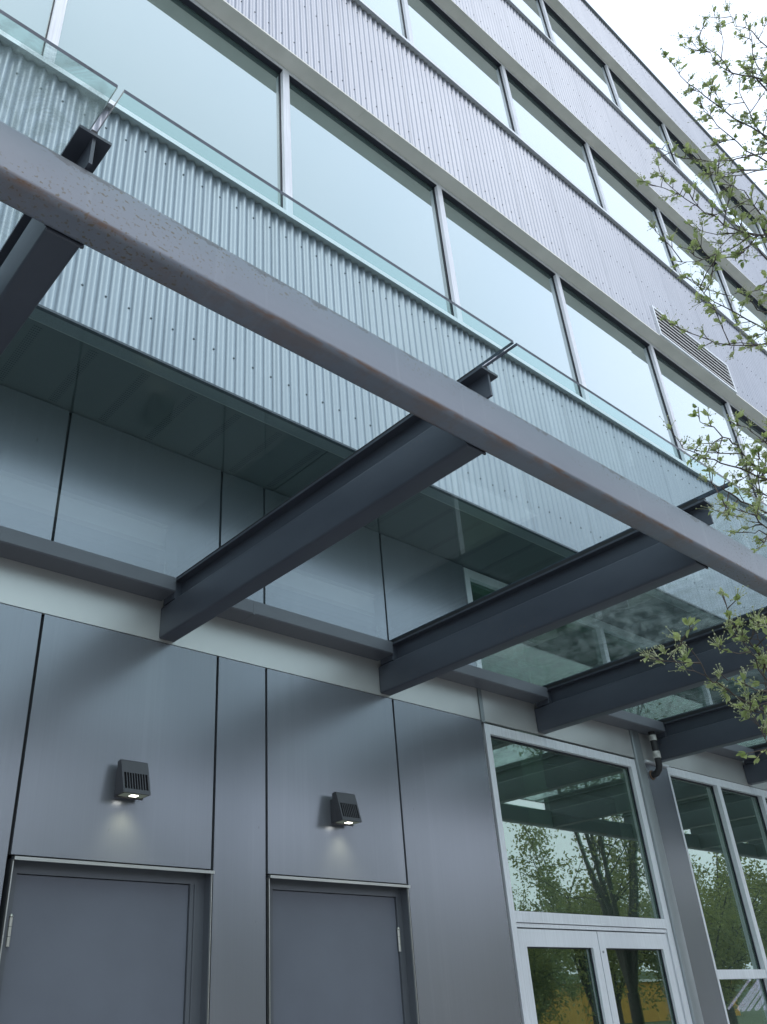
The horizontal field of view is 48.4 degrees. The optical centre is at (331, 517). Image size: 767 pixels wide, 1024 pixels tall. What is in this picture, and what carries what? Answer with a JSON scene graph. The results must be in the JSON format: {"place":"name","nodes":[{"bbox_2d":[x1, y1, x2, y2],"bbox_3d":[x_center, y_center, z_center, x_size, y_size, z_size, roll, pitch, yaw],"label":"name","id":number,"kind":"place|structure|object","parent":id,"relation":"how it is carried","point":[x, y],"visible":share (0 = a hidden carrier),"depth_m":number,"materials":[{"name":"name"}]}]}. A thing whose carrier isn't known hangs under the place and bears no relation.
{"place":"outdoors","nodes":[
{"label":"outdoors","id":0,"kind":"place"},
{"bbox_2d":[0,0,766,1023],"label":"office building","id":1,"kind":"structure","parent":0,"point":[494,858],"depth_m":5.78,"materials":[{"name":"metal"}]},
{"bbox_2d":[0,0,53,54],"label":"ribbon window","id":2,"kind":"structure","parent":1,"relation":"in","point":[35,14],"depth_m":5.24,"materials":[{"name":"clear glass"}]},
{"bbox_2d":[0,856,214,1023],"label":"service door","id":3,"kind":"structure","parent":1,"relation":"in","point":[82,942],"depth_m":3.81,"materials":[{"name":"grey metal"}]},
{"bbox_2d":[114,759,150,799],"bbox_3d":[-0.957,1.258,4.095,0.144,0.173,0.117,21,-38,-35],"label":"wall light","id":4,"kind":"object","parent":1,"relation":"attached to","point":[132,780],"visible":1,"depth_m":4.07,"materials":[{"name":"black metal"}]},
{"bbox_2d":[41,0,282,206],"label":"ribbon window","id":5,"kind":"structure","parent":1,"relation":"in","point":[177,57],"depth_m":6.12,"materials":[{"name":"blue glass"}]},
{"bbox_2d":[266,875,418,1023],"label":"service door","id":6,"kind":"structure","parent":1,"relation":"in","point":[338,951],"depth_m":4.58,"materials":[{"name":"grey metal"}]},
{"bbox_2d":[330,792,361,825],"bbox_3d":[0.077,1.661,4.863,0.144,0.173,0.117,21,-38,-35],"label":"wall light","id":7,"kind":"object","parent":1,"relation":"attached to","point":[345,809],"visible":1,"depth_m":4.83,"materials":[{"name":"black metal"}]},
{"bbox_2d":[279,67,451,314],"bbox_3d":[0.325,-2.597,7.109,1.858,2.017,0.059,21,-38,-35],"label":"ribbon window","id":8,"kind":"structure","parent":1,"relation":"in","point":[332,165],"depth_m":7.15,"materials":[{"name":"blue glass"}]},
{"bbox_2d":[0,9,766,784],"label":"glass canopy","id":9,"kind":"object","parent":1,"relation":"attached to","point":[68,203],"visible":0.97,"depth_m":3.80,"materials":[{"name":"glass"}]},
{"bbox_2d":[362,0,405,37],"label":"ribbon window","id":10,"kind":"structure","parent":1,"relation":"in","point":[390,11],"depth_m":9.30,"materials":[{"name":"clear glass"}]},
{"bbox_2d":[400,0,513,130],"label":"ribbon window","id":11,"kind":"structure","parent":1,"relation":"in","point":[427,26],"depth_m":10.20,"materials":[{"name":"clear glass"}]},
{"bbox_2d":[433,182,580,395],"bbox_3d":[1.729,-2.050,8.151,1.858,2.017,0.059,21,-38,-35],"label":"ribbon window","id":12,"kind":"structure","parent":1,"relation":"in","point":[490,275],"depth_m":8.21,"materials":[{"name":"blue glass"}]},
{"bbox_2d":[511,0,548,36],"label":"ribbon window","id":13,"kind":"structure","parent":1,"relation":"in","point":[531,8],"depth_m":13.34,"materials":[{"name":"clear glass"}]},
{"bbox_2d":[498,63,601,206],"bbox_3d":[2.922,-4.762,11.065,1.858,1.958,0.059,21,-38,-35],"label":"ribbon window","id":14,"kind":"structure","parent":1,"relation":"in","point":[533,120],"depth_m":11.21,"materials":[{"name":"clear glass"}]},
{"bbox_2d":[517,928,612,1023],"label":"glass door","id":15,"kind":"structure","parent":1,"relation":"in","point":[528,938],"depth_m":5.68,"materials":[{"name":"silver metal"}]},
{"bbox_2d":[538,0,616,104],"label":"ribbon window","id":16,"kind":"structure","parent":1,"relation":"in","point":[559,31],"depth_m":14.17,"materials":[{"name":"clear glass"}]},
{"bbox_2d":[552,271,680,459],"bbox_3d":[3.133,-1.503,9.193,1.858,2.017,0.059,21,-38,-35],"label":"ribbon window","id":17,"kind":"structure","parent":1,"relation":"in","point":[610,359],"depth_m":9.25,"materials":[{"name":"clear glass"}]},
{"bbox_2d":[583,141,674,269],"bbox_3d":[4.326,-4.215,12.107,1.858,1.958,0.059,21,-38,-35],"label":"ribbon window","id":18,"kind":"structure","parent":1,"relation":"in","point":[618,196],"depth_m":12.24,"materials":[{"name":"clear glass"}]},
{"bbox_2d":[604,63,674,162],"bbox_3d":[5.537,-6.832,14.979,1.858,2.029,0.059,21,-38,-35],"label":"ribbon window","id":19,"kind":"structure","parent":1,"relation":"in","point":[626,99],"depth_m":15.21,"materials":[{"name":"clear glass"}]},
{"bbox_2d":[596,931,684,1023],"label":"glass door","id":20,"kind":"structure","parent":1,"relation":"in","point":[606,940],"depth_m":6.17,"materials":[{"name":"grey metal"}]},
{"bbox_2d":[661,123,724,212],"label":"ribbon window","id":21,"kind":"structure","parent":1,"relation":"in","point":[709,189],"depth_m":16.19,"materials":[{"name":"clear glass"}]},
{"bbox_2d":[654,207,736,322],"bbox_3d":[5.730,-3.668,13.150,1.858,1.958,0.059,21,-38,-35],"label":"ribbon window","id":22,"kind":"structure","parent":1,"relation":"in","point":[666,224],"depth_m":13.29,"materials":[{"name":"clear glass"}]},
{"bbox_2d":[647,342,756,504],"bbox_3d":[4.537,-0.956,10.236,1.858,2.017,0.059,21,-38,-35],"label":"ribbon window","id":23,"kind":"structure","parent":1,"relation":"in","point":[679,388],"depth_m":10.31,"materials":[{"name":"clear glass"}]},
{"bbox_2d":[667,767,766,1023],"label":"shop window frame","id":24,"kind":"structure","parent":1,"relation":"in","point":[715,785],"depth_m":7.51,"materials":[{"name":"silver metal"}]},
{"bbox_2d":[711,175,766,254],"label":"ribbon window","id":25,"kind":"structure","parent":1,"relation":"in","point":[752,228],"depth_m":17.37,"materials":[{"name":"clear glass"}]},
{"bbox_2d":[716,262,766,349],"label":"ribbon window","id":26,"kind":"structure","parent":1,"relation":"in","point":[730,284],"depth_m":14.26,"materials":[{"name":"clear glass"}]},
{"bbox_2d":[724,400,766,511],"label":"ribbon window","id":27,"kind":"structure","parent":1,"relation":"in","point":[730,408],"depth_m":11.27,"materials":[{"name":"clear glass"}]},
{"bbox_2d":[756,221,766,248],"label":"ribbon window","id":28,"kind":"structure","parent":1,"relation":"in","point":[760,229],"depth_m":17.96,"materials":[{"name":"clear glass"}]},
{"bbox_2d":[586,0,766,194],"label":"sky","id":29,"kind":"structure","parent":0,"point":[646,26],"materials":[{"name":"white"}]},
{"bbox_2d":[635,0,766,764],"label":"street tree","id":30,"kind":"object","parent":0,"point":[756,507],"visible":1,"depth_m":3.88,"materials":[{"name":"green plant"}]},
{"bbox_2d":[727,979,766,1023],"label":"tube lamp rack","id":31,"kind":"object","parent":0,"point":[755,1016],"visible":0.71,"depth_m":7.13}
]}

